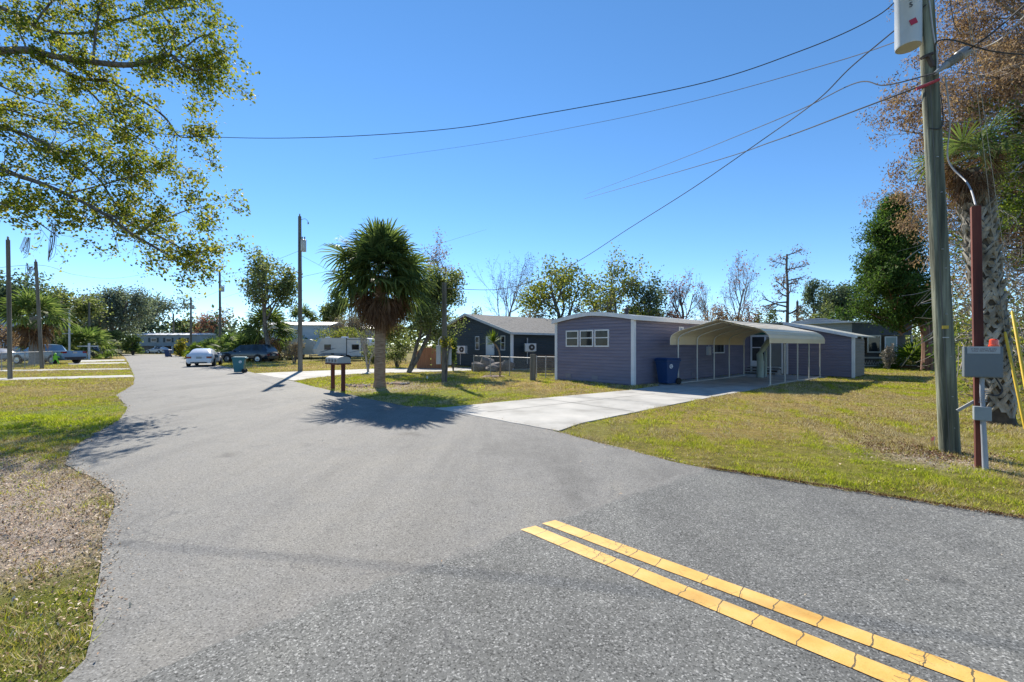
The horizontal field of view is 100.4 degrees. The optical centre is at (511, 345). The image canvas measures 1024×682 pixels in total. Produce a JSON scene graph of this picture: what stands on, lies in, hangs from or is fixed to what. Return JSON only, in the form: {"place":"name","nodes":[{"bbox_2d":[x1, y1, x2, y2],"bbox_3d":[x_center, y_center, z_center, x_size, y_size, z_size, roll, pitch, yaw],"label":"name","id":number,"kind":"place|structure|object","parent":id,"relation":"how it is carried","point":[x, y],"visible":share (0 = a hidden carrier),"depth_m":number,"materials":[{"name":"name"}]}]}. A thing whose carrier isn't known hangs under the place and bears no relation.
{"place":"outdoors","nodes":[
{"label":"outdoors","id":0,"kind":"place"},
{"bbox_2d":[0,375,133,379],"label":"driveway","id":1,"kind":"structure","parent":0,"point":[76,377],"depth_m":22.42,"materials":[{"name":"concrete"}]},
{"bbox_2d":[62,354,701,681],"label":"street","id":2,"kind":"structure","parent":0,"point":[240,465],"depth_m":4.90,"materials":[{"name":"grey asphalt"}]},
{"bbox_2d":[186,348,222,366],"bbox_3d":[-25.892,0.975,35.994,2.110,1.475,4.500,0,0,-25],"label":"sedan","id":3,"kind":"object","parent":2,"relation":"on","point":[201,355],"visible":1,"depth_m":34.33,"materials":[{"name":"white paint"}]},
{"bbox_2d":[232,357,247,372],"bbox_3d":[-16.840,1.188,26.419,0.824,0.994,0.632,0,0,-22],"label":"wheeled bin","id":4,"kind":"object","parent":2,"relation":"on","point":[239,363],"visible":1,"depth_m":26.18,"materials":[{"name":"teal plastic"}]},
{"bbox_2d":[256,368,529,380],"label":"driveway","id":5,"kind":"structure","parent":0,"point":[297,375],"depth_m":26.58,"materials":[{"name":"concrete"}]},
{"bbox_2d":[298,214,308,370],"bbox_3d":[-13.563,-3.388,27.712,0.710,10.376,0.375,0,0,0],"label":"utility pole","id":6,"kind":"object","parent":5,"relation":"on","point":[301,244],"visible":0.98,"depth_m":27.65,"materials":[{"name":"brown wood"}]},
{"bbox_2d":[0,346,1023,681],"bbox_3d":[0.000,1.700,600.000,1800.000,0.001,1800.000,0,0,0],"label":"ground","id":7,"kind":"structure","parent":0,"point":[76,596],"depth_m":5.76,"materials":[{"name":"green plant"}]},
{"bbox_2d":[6,236,12,378],"bbox_3d":[-25.440,-1.861,21.587,0.270,7.324,0.174,0,0,0],"label":"utility pole","id":8,"kind":"object","parent":7,"relation":"on","point":[9,318],"visible":0.92,"depth_m":21.54,"materials":[{"name":"brown wood"}]},
{"bbox_2d":[0,324,19,360],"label":"bush","id":9,"kind":"object","parent":7,"relation":"on","point":[2,332],"visible":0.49,"depth_m":45.76,"materials":[{"name":"orange plant"}]},
{"bbox_2d":[0,351,52,369],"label":"chain link fence","id":10,"kind":"object","parent":7,"relation":"on","point":[34,355],"visible":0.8,"depth_m":32.04,"materials":[{"name":"metal"}]},
{"bbox_2d":[0,263,53,319],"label":"tree","id":11,"kind":"object","parent":7,"relation":"on","point":[25,283],"visible":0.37,"depth_m":59.66,"materials":[{"name":"green plant"}]},
{"bbox_2d":[34,259,43,368],"bbox_3d":[-34.263,-2.220,30.909,0.652,8.051,0.203,0,0,0],"label":"utility pole","id":12,"kind":"object","parent":7,"relation":"on","point":[40,342],"visible":0.89,"depth_m":30.85,"materials":[{"name":"brown wood"}]},
{"bbox_2d":[0,286,80,364],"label":"palm tree","id":13,"kind":"object","parent":7,"relation":"on","point":[28,328],"visible":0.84,"depth_m":37.62,"materials":[{"name":"green plant"}]},
{"bbox_2d":[12,344,86,363],"bbox_3d":[-43.405,0.801,39.995,5.750,1.866,2.290,0,0,6],"label":"pickup truck","id":14,"kind":"object","parent":7,"relation":"on","point":[62,352],"visible":0.62,"depth_m":39.23,"materials":[{"name":"blue paint"}]},
{"bbox_2d":[16,325,95,358],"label":"palmetto","id":15,"kind":"object","parent":7,"relation":"on","point":[76,335],"visible":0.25,"depth_m":52.26,"materials":[{"name":"green plant"}]},
{"bbox_2d":[18,283,114,336],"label":"tree","id":16,"kind":"object","parent":7,"relation":"on","point":[79,307],"visible":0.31,"depth_m":67.39,"materials":[{"name":"green plant"}]},
{"bbox_2d":[56,324,120,359],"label":"palmetto","id":17,"kind":"object","parent":7,"relation":"on","point":[94,334],"visible":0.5,"depth_m":54.27,"materials":[{"name":"green plant"}]},
{"bbox_2d":[96,330,124,350],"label":"bush","id":18,"kind":"object","parent":7,"relation":"on","point":[116,334],"visible":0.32,"depth_m":71.98,"materials":[{"name":"green plant"}]},
{"bbox_2d":[77,281,163,354],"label":"tree","id":19,"kind":"object","parent":7,"relation":"on","point":[120,308],"visible":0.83,"depth_m":76.85,"materials":[{"name":"green plant"}]},
{"bbox_2d":[0,0,260,297],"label":"sweetgum tree","id":20,"kind":"object","parent":7,"relation":"on","point":[204,68],"visible":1,"depth_m":14.35,"materials":[{"name":"green plant"}]},
{"bbox_2d":[121,335,144,354],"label":"bush","id":21,"kind":"object","parent":7,"relation":"on","point":[133,340],"visible":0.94,"depth_m":75.79,"materials":[{"name":"green plant"}]},
{"bbox_2d":[41,304,261,351],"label":"trees","id":22,"kind":"object","parent":7,"relation":"on","point":[162,328],"visible":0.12,"depth_m":98.40,"materials":[{"name":"green plant"}]},
{"bbox_2d":[127,291,198,334],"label":"tree","id":23,"kind":"object","parent":7,"relation":"on","point":[162,305],"visible":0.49,"depth_m":102.77,"materials":[{"name":"green plant"}]},
{"bbox_2d":[135,333,218,352],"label":"house","id":24,"kind":"structure","parent":7,"relation":"on","point":[153,340],"depth_m":92.00,"materials":[{"name":"blue"}]},
{"bbox_2d":[173,338,187,356],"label":"bush","id":25,"kind":"object","parent":7,"relation":"on","point":[179,347],"visible":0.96,"depth_m":65.85,"materials":[{"name":"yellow plant"}]},
{"bbox_2d":[166,313,199,350],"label":"tree","id":26,"kind":"object","parent":7,"relation":"on","point":[177,324],"visible":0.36,"depth_m":99.68,"materials":[{"name":"green plant"}]},
{"bbox_2d":[184,306,233,332],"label":"tree","id":27,"kind":"object","parent":7,"relation":"on","point":[202,319],"visible":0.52,"depth_m":97.30,"materials":[{"name":"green plant"}]},
{"bbox_2d":[205,332,236,360],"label":"palmetto","id":28,"kind":"object","parent":7,"relation":"on","point":[222,340],"visible":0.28,"depth_m":46.44,"materials":[{"name":"green plant"}]},
{"bbox_2d":[219,273,224,348],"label":"utility pole","id":29,"kind":"object","parent":7,"relation":"on","point":[220,291],"visible":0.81,"depth_m":55.88,"materials":[{"name":"brown wood"}]},
{"bbox_2d":[221,332,263,361],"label":"palmetto","id":30,"kind":"object","parent":7,"relation":"on","point":[239,341],"visible":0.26,"depth_m":45.12,"materials":[{"name":"green plant"}]},
{"bbox_2d":[221,344,278,361],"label":"car","id":31,"kind":"object","parent":7,"relation":"on","point":[257,352],"visible":0.85,"depth_m":43.07,"materials":[{"name":"blue paint"}]},
{"bbox_2d":[236,304,297,359],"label":"palm tree","id":32,"kind":"object","parent":7,"relation":"on","point":[282,330],"visible":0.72,"depth_m":45.18,"materials":[{"name":"green plant"}]},
{"bbox_2d":[233,243,302,361],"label":"tree","id":33,"kind":"object","parent":7,"relation":"on","point":[259,295],"visible":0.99,"depth_m":44.04,"materials":[{"name":"green plant"}]},
{"bbox_2d":[282,338,304,362],"bbox_3d":[-20.434,0.509,40.000,2.249,2.401,1.769,0,0,0],"label":"bush","id":34,"kind":"object","parent":7,"relation":"on","point":[291,350],"visible":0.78,"depth_m":39.91,"materials":[{"name":"green plant"}]},
{"bbox_2d":[281,338,316,358],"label":"travel trailer","id":35,"kind":"object","parent":7,"relation":"on","point":[309,346],"visible":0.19,"depth_m":54.00,"materials":[{"name":"white metal"}]},
{"bbox_2d":[262,322,342,339],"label":"mobile home","id":36,"kind":"object","parent":7,"relation":"on","point":[308,330],"visible":0.15,"depth_m":57.00,"materials":[{"name":"white metal"}]},
{"bbox_2d":[285,303,322,356],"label":"palm tree","id":37,"kind":"object","parent":7,"relation":"on","point":[307,313],"visible":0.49,"depth_m":65.33,"materials":[{"name":"green plant"}]},
{"bbox_2d":[315,286,349,323],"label":"tree","id":38,"kind":"object","parent":7,"relation":"on","point":[326,313],"visible":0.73,"depth_m":68.39,"materials":[{"name":"green plant"}]},
{"bbox_2d":[325,356,350,391],"bbox_3d":[-6.533,1.050,16.009,0.520,1.300,1.240,0,0,-43],"label":"mailbox stand","id":39,"kind":"object","parent":7,"relation":"on","point":[342,361],"visible":0.98,"depth_m":15.63,"materials":[{"name":"white metal"}]},
{"bbox_2d":[313,326,366,341],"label":"bush","id":40,"kind":"object","parent":7,"relation":"on","point":[340,334],"visible":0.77,"depth_m":51.40,"materials":[{"name":"green plant"}]},
{"bbox_2d":[309,336,374,359],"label":"travel trailer","id":41,"kind":"object","parent":7,"relation":"on","point":[345,346],"visible":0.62,"depth_m":48.00,"materials":[{"name":"white metal"}]},
{"bbox_2d":[313,311,374,356],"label":"tree","id":42,"kind":"object","parent":7,"relation":"on","point":[349,323],"visible":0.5,"depth_m":58.16,"materials":[{"name":"green plant"}]},
{"bbox_2d":[353,325,374,371],"bbox_3d":[-9.232,0.116,27.377,1.783,3.191,1.338,0,0,-23],"label":"shrub","id":43,"kind":"object","parent":7,"relation":"on","point":[364,346],"visible":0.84,"depth_m":27.46,"materials":[{"name":"green plant"}]},
{"bbox_2d":[315,217,442,387],"bbox_3d":[-5.302,-1.718,17.264,5.053,6.839,4.524,0,0,0],"label":"palm tree","id":44,"kind":"object","parent":7,"relation":"on","point":[378,249],"visible":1,"depth_m":16.60,"materials":[{"name":"green plant"}]},
{"bbox_2d":[385,338,414,366],"bbox_3d":[-8.819,0.462,32.827,2.900,2.497,1.825,0,0,21],"label":"bush","id":45,"kind":"object","parent":7,"relation":"on","point":[396,354],"visible":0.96,"depth_m":32.73,"materials":[{"name":"green plant"}]},
{"bbox_2d":[369,262,473,372],"bbox_3d":[-5.562,-1.796,26.319,6.297,7.137,6.088,0,0,0],"label":"tree","id":46,"kind":"object","parent":7,"relation":"on","point":[428,324],"visible":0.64,"depth_m":25.93,"materials":[{"name":"green plant"}]},
{"bbox_2d":[417,347,441,368],"bbox_3d":[-6.063,0.911,31.280,2.042,1.538,0.088,0,0,14],"label":"board fence","id":47,"kind":"object","parent":7,"relation":"on","point":[425,360],"visible":0.65,"depth_m":31.25,"materials":[{"name":"brown wood"}]},
{"bbox_2d":[419,229,464,316],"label":"tree","id":48,"kind":"object","parent":7,"relation":"on","point":[435,255],"visible":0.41,"depth_m":46.05,"materials":[{"name":"green plant"}]},
{"bbox_2d":[436,282,451,382],"bbox_3d":[-3.104,-0.535,19.428,0.680,4.671,0.242,0,0,0],"label":"meter pole","id":49,"kind":"object","parent":7,"relation":"on","point":[444,321],"visible":0.88,"depth_m":19.35,"materials":[{"name":"brown wood"}]},
{"bbox_2d":[440,336,453,381],"bbox_3d":[-2.954,0.619,19.306,0.643,2.164,0.535,0,0,-23],"label":"shrub","id":50,"kind":"object","parent":7,"relation":"on","point":[446,357],"visible":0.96,"depth_m":19.26,"materials":[{"name":"green plant"}]},
{"bbox_2d":[433,313,554,368],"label":"house","id":51,"kind":"structure","parent":7,"relation":"on","point":[517,332],"depth_m":32.66,"materials":[{"name":"blue"}]},
{"bbox_2d":[483,329,504,376],"bbox_3d":[-0.995,0.365,22.708,1.561,2.674,1.564,0,0,-39],"label":"yucca","id":52,"kind":"object","parent":7,"relation":"on","point":[492,337],"visible":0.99,"depth_m":22.62,"materials":[{"name":"green plant"}]},
{"bbox_2d":[473,355,529,376],"bbox_3d":[-0.702,1.140,24.390,0.055,1.120,5.739,0,0,-37],"label":"chain link fence","id":53,"kind":"object","parent":7,"relation":"on","point":[509,367],"visible":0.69,"depth_m":24.18,"materials":[{"name":"metal"}]},
{"bbox_2d":[469,254,536,315],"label":"tree","id":54,"kind":"object","parent":7,"relation":"on","point":[516,292],"visible":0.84,"depth_m":53.63,"materials":[{"name":"brown plant"}]},
{"bbox_2d":[0,379,1023,681],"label":"fallen leaves","id":55,"kind":"object","parent":7,"relation":"on","point":[56,495],"visible":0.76,"depth_m":4.42,"materials":[{"name":"brown plant"}]},
{"bbox_2d":[530,354,535,379],"bbox_3d":[1.022,1.060,20.925,0.294,1.280,0.294,0,0,0],"label":"fence post","id":56,"kind":"object","parent":7,"relation":"on","point":[532,367],"visible":0.93,"depth_m":20.81,"materials":[{"name":"grey wood"}]},
{"bbox_2d":[535,354,554,372],"bbox_3d":[2.011,1.100,24.752,1.378,1.200,0.080,0,0,0],"label":"slatted fence","id":57,"kind":"object","parent":7,"relation":"on","point":[549,364],"visible":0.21,"depth_m":24.71,"materials":[{"name":"grey metal"}]},
{"bbox_2d":[515,252,604,318],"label":"tree","id":58,"kind":"object","parent":7,"relation":"on","point":[562,280],"visible":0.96,"depth_m":45.25,"materials":[{"name":"green plant"}]},
{"bbox_2d":[261,319,915,351],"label":"wood","id":59,"kind":"object","parent":7,"relation":"on","point":[420,342],"depth_m":102.85,"materials":[{"name":"green wood"}]},
{"bbox_2d":[576,242,667,316],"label":"tree","id":60,"kind":"object","parent":7,"relation":"on","point":[610,295],"visible":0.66,"depth_m":46.60,"materials":[{"name":"green plant"}]},
{"bbox_2d":[617,265,675,316],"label":"tree","id":61,"kind":"object","parent":7,"relation":"on","point":[651,290],"visible":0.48,"depth_m":45.97,"materials":[{"name":"green plant"}]},
{"bbox_2d":[551,307,751,385],"bbox_3d":[10.272,-0.050,25.326,17.870,3.500,4.840,0,0,-41],"label":"mobile home","id":62,"kind":"object","parent":7,"relation":"on","point":[626,348],"visible":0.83,"depth_m":19.57,"materials":[{"name":"purple"}]},
{"bbox_2d":[566,330,578,346],"bbox_3d":[2.883,-0.330,20.422,0.051,0.780,0.790,0,0,-41],"label":"window","id":63,"kind":"structure","parent":62,"relation":"in","point":[572,337],"depth_m":20.40,"materials":[{"name":"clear glass"}]},
{"bbox_2d":[580,330,593,346],"bbox_3d":[3.453,-0.330,19.765,0.051,0.780,0.790,0,0,-41],"label":"window","id":64,"kind":"structure","parent":62,"relation":"in","point":[586,336],"depth_m":19.76,"materials":[{"name":"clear glass"}]},
{"bbox_2d":[594,329,608,346],"bbox_3d":[4.018,-0.330,19.116,0.051,0.780,0.790,0,0,-41],"label":"window","id":65,"kind":"structure","parent":62,"relation":"in","point":[601,337],"depth_m":19.11,"materials":[{"name":"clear glass"}]},
{"bbox_2d":[664,266,707,318],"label":"tree","id":66,"kind":"object","parent":7,"relation":"on","point":[680,299],"visible":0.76,"depth_m":45.03,"materials":[{"name":"brown plant"}]},
{"bbox_2d":[694,276,717,320],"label":"tree","id":67,"kind":"object","parent":7,"relation":"on","point":[703,306],"visible":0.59,"depth_m":50.16,"materials":[{"name":"brown plant"}]},
{"bbox_2d":[700,302,743,320],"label":"bush","id":68,"kind":"object","parent":7,"relation":"on","point":[713,314],"visible":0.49,"depth_m":45.65,"materials":[{"name":"orange plant"}]},
{"bbox_2d":[709,250,764,322],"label":"tree","id":69,"kind":"object","parent":7,"relation":"on","point":[734,289],"visible":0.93,"depth_m":46.43,"materials":[{"name":"brown plant"}]},
{"bbox_2d":[753,307,783,322],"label":"bush","id":70,"kind":"object","parent":7,"relation":"on","point":[772,316],"visible":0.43,"depth_m":43.73,"materials":[{"name":"green plant"}]},
{"bbox_2d":[755,244,811,322],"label":"tree","id":71,"kind":"object","parent":7,"relation":"on","point":[782,288],"visible":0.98,"depth_m":46.14,"materials":[{"name":"brown plant"}]},
{"bbox_2d":[565,378,1023,517],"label":"fallen leaves","id":72,"kind":"object","parent":7,"relation":"on","point":[899,497],"visible":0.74,"depth_m":6.28,"materials":[{"name":"brown plant"}]},
{"bbox_2d":[745,322,875,377],"bbox_3d":[17.692,0.167,25.592,5.920,3.067,5.570,0,0,-41],"label":"house extension","id":73,"kind":"object","parent":7,"relation":"on","point":[842,353],"visible":0.69,"depth_m":23.61,"materials":[{"name":"purple"}]},
{"bbox_2d":[766,337,780,366],"bbox_3d":[15.407,0.370,25.104,0.010,1.780,0.810,0,0,-41],"label":"door","id":74,"kind":"structure","parent":73,"relation":"in","point":[775,347],"depth_m":25.08,"materials":[{"name":"grey"}]},
{"bbox_2d":[794,278,829,319],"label":"tree","id":75,"kind":"object","parent":7,"relation":"on","point":[809,297],"visible":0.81,"depth_m":61.82,"materials":[{"name":"green plant"}]},
{"bbox_2d":[826,306,854,320],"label":"bush","id":76,"kind":"object","parent":7,"relation":"on","point":[839,316],"visible":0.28,"depth_m":46.01,"materials":[{"name":"green plant"}]},
{"bbox_2d":[809,280,874,320],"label":"tree","id":77,"kind":"object","parent":7,"relation":"on","point":[838,299],"visible":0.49,"depth_m":61.78,"materials":[{"name":"green plant"}]},
{"bbox_2d":[791,318,912,366],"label":"house","id":78,"kind":"structure","parent":7,"relation":"on","point":[876,346],"depth_m":32.98,"materials":[{"name":"grey"}]},
{"bbox_2d":[867,335,880,352],"bbox_3d":[27.975,-0.125,32.971,1.050,1.350,0.051,0,0,0],"label":"window","id":79,"kind":"structure","parent":78,"relation":"in","point":[873,344],"depth_m":32.96,"materials":[{"name":"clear glass"}]},
{"bbox_2d":[879,343,896,368],"bbox_3d":[26.441,0.751,30.031,1.251,1.904,0.765,0,0,0],"label":"bush","id":80,"kind":"object","parent":7,"relation":"on","point":[887,353],"visible":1,"depth_m":29.97,"materials":[{"name":"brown plant"}]},
{"bbox_2d":[840,189,961,370],"bbox_3d":[25.893,-4.403,28.089,6.634,12.207,6.469,0,0,16],"label":"cedar tree","id":81,"kind":"object","parent":7,"relation":"on","point":[886,280],"visible":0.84,"depth_m":27.82,"materials":[{"name":"green plant"}]},
{"bbox_2d":[873,339,934,369],"bbox_3d":[28.587,1.861,30.484,4.282,4.665,4.162,0,0,39],"label":"palmetto","id":82,"kind":"object","parent":7,"relation":"on","point":[904,352],"visible":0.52,"depth_m":30.40,"materials":[{"name":"green plant"}]},
{"bbox_2d":[840,306,1023,364],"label":"undergrowth","id":83,"kind":"object","parent":7,"relation":"on","point":[914,335],"visible":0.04,"depth_m":37.61,"materials":[{"name":"green plant"}]},
{"bbox_2d":[893,0,971,453],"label":"utility pole","id":84,"kind":"object","parent":7,"relation":"on","point":[914,24],"visible":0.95,"depth_m":6.68,"materials":[{"name":"brown wood"}]},
{"bbox_2d":[24,2,893,137],"bbox_3d":[-11.466,-8.694,13.975,38.191,6.284,2.428,0,0,19],"label":"power cable","id":85,"kind":"object","parent":84,"relation":"attached to","point":[560,110],"visible":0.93,"depth_m":10.44,"materials":[{"name":"black rubber"}]},
{"bbox_2d":[375,42,893,158],"bbox_3d":[-2.337,-12.330,26.837,3.968,14.728,43.684,0,0,-29],"label":"power cable","id":86,"kind":"object","parent":84,"relation":"attached to","point":[711,96],"visible":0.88,"depth_m":12.20,"materials":[{"name":"black rubber"}]},
{"bbox_2d":[446,4,926,289],"bbox_3d":[3.143,-3.914,14.078,3.557,2.830,15.893,0,0,-37],"label":"power cable","id":87,"kind":"object","parent":84,"relation":"attached to","point":[725,165],"visible":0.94,"depth_m":11.57,"materials":[{"name":"black rubber"}]},
{"bbox_2d":[585,80,933,198],"bbox_3d":[6.932,-8.917,23.290,0.756,9.687,33.420,0,0,1],"label":"power cable","id":88,"kind":"object","parent":84,"relation":"attached to","point":[799,131],"visible":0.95,"depth_m":9.18,"materials":[{"name":"black rubber"}]},
{"bbox_2d":[588,72,935,193],"bbox_3d":[7.353,-9.198,23.271,1.361,10.024,33.443,0,0,1],"label":"power cable","id":89,"kind":"object","parent":84,"relation":"attached to","point":[807,106],"visible":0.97,"depth_m":8.88,"materials":[{"name":"black rubber"}]},
{"bbox_2d":[934,39,1023,54],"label":"power cable","id":90,"kind":"object","parent":84,"relation":"attached to","point":[974,47],"visible":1,"depth_m":6.39,"materials":[{"name":"black rubber"}]},
{"bbox_2d":[855,0,1023,311],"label":"cypress tree","id":91,"kind":"object","parent":7,"relation":"on","point":[1003,74],"visible":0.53,"depth_m":13.02,"materials":[{"name":"brown plant"}]},
{"bbox_2d":[887,165,1023,403],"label":"thicket","id":92,"kind":"object","parent":7,"relation":"on","point":[961,315],"visible":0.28,"depth_m":12.69,"materials":[{"name":"green plant"}]},
{"bbox_2d":[903,103,1023,425],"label":"palm tree","id":93,"kind":"object","parent":7,"relation":"on","point":[1003,405],"visible":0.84,"depth_m":9.03,"materials":[{"name":"plant"}]},
{"bbox_2d":[922,311,1023,378],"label":"undergrowth","id":94,"kind":"object","parent":7,"relation":"on","point":[958,330],"visible":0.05,"depth_m":22.76,"materials":[{"name":"brown plant"}]},
{"bbox_2d":[956,205,1002,470],"bbox_3d":[6.453,-0.098,5.886,0.424,3.695,0.264,0,0,38],"label":"control post","id":95,"kind":"object","parent":7,"relation":"on","point":[981,362],"visible":1,"depth_m":5.89,"materials":[{"name":"grey metal"}]},
{"bbox_2d":[944,76,976,204],"bbox_3d":[6.720,-3.076,6.311,0.235,2.275,1.022,0,0,25],"label":"service cable","id":96,"kind":"object","parent":95,"relation":"attached to","point":[964,179],"visible":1,"depth_m":6.67,"materials":[{"name":"silver metal"}]},
{"bbox_2d":[945,85,1023,276],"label":"evergreen tree","id":97,"kind":"object","parent":7,"relation":"on","point":[1007,208],"visible":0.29,"depth_m":11.79,"materials":[{"name":"green plant"}]},
{"bbox_2d":[966,0,1023,427],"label":"guy wire","id":98,"kind":"object","parent":7,"relation":"on","point":[1020,405],"visible":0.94,"depth_m":8.66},
{"bbox_2d":[968,2,1023,385],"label":"guy wire","id":99,"kind":"object","parent":7,"relation":"on","point":[1019,351],"visible":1,"depth_m":7.98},
{"bbox_2d":[0,0,1023,345],"label":"sky","id":100,"kind":"structure","parent":0,"point":[329,69],"materials":[{"name":"blue"}]},
{"bbox_2d":[132,468,1023,681],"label":"road","id":101,"kind":"structure","parent":0,"point":[521,606],"depth_m":2.78,"materials":[{"name":"grey asphalt"}]},
{"bbox_2d":[521,526,927,681],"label":"road marking","id":102,"kind":"object","parent":101,"relation":"on","point":[858,662],"visible":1,"depth_m":2.65,"materials":[{"name":"yellow paint"}]},
{"bbox_2d":[542,520,1007,681],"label":"road marking","id":103,"kind":"object","parent":101,"relation":"on","point":[943,666],"visible":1,"depth_m":2.66,"materials":[{"name":"yellow paint"}]},
{"bbox_2d":[435,373,825,431],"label":"driveway","id":104,"kind":"structure","parent":0,"point":[558,415],"depth_m":12.57,"materials":[{"name":"concrete"}]},
{"bbox_2d":[654,358,680,383],"bbox_3d":[6.789,1.099,18.540,0.971,1.151,0.744,0,0,-28],"label":"wheeled bin","id":105,"kind":"object","parent":104,"relation":"on","point":[667,370],"visible":1,"depth_m":18.29,"materials":[{"name":"blue plastic"}]},
{"bbox_2d":[670,317,824,386],"bbox_3d":[11.682,0.260,20.450,10.279,2.880,3.159,0,0,-41],"label":"carport","id":106,"kind":"object","parent":104,"relation":"on","point":[722,332],"visible":0.98,"depth_m":19.84,"materials":[{"name":"beige metal"}]},
{"bbox_2d":[756,339,769,376],"bbox_3d":[13.273,0.666,22.500,0.742,2.022,0.336,0,0,0],"label":"wrapped umbrella","id":107,"kind":"object","parent":104,"relation":"on","point":[761,366],"visible":0.98,"depth_m":22.42,"materials":[{"name":"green fabric"}]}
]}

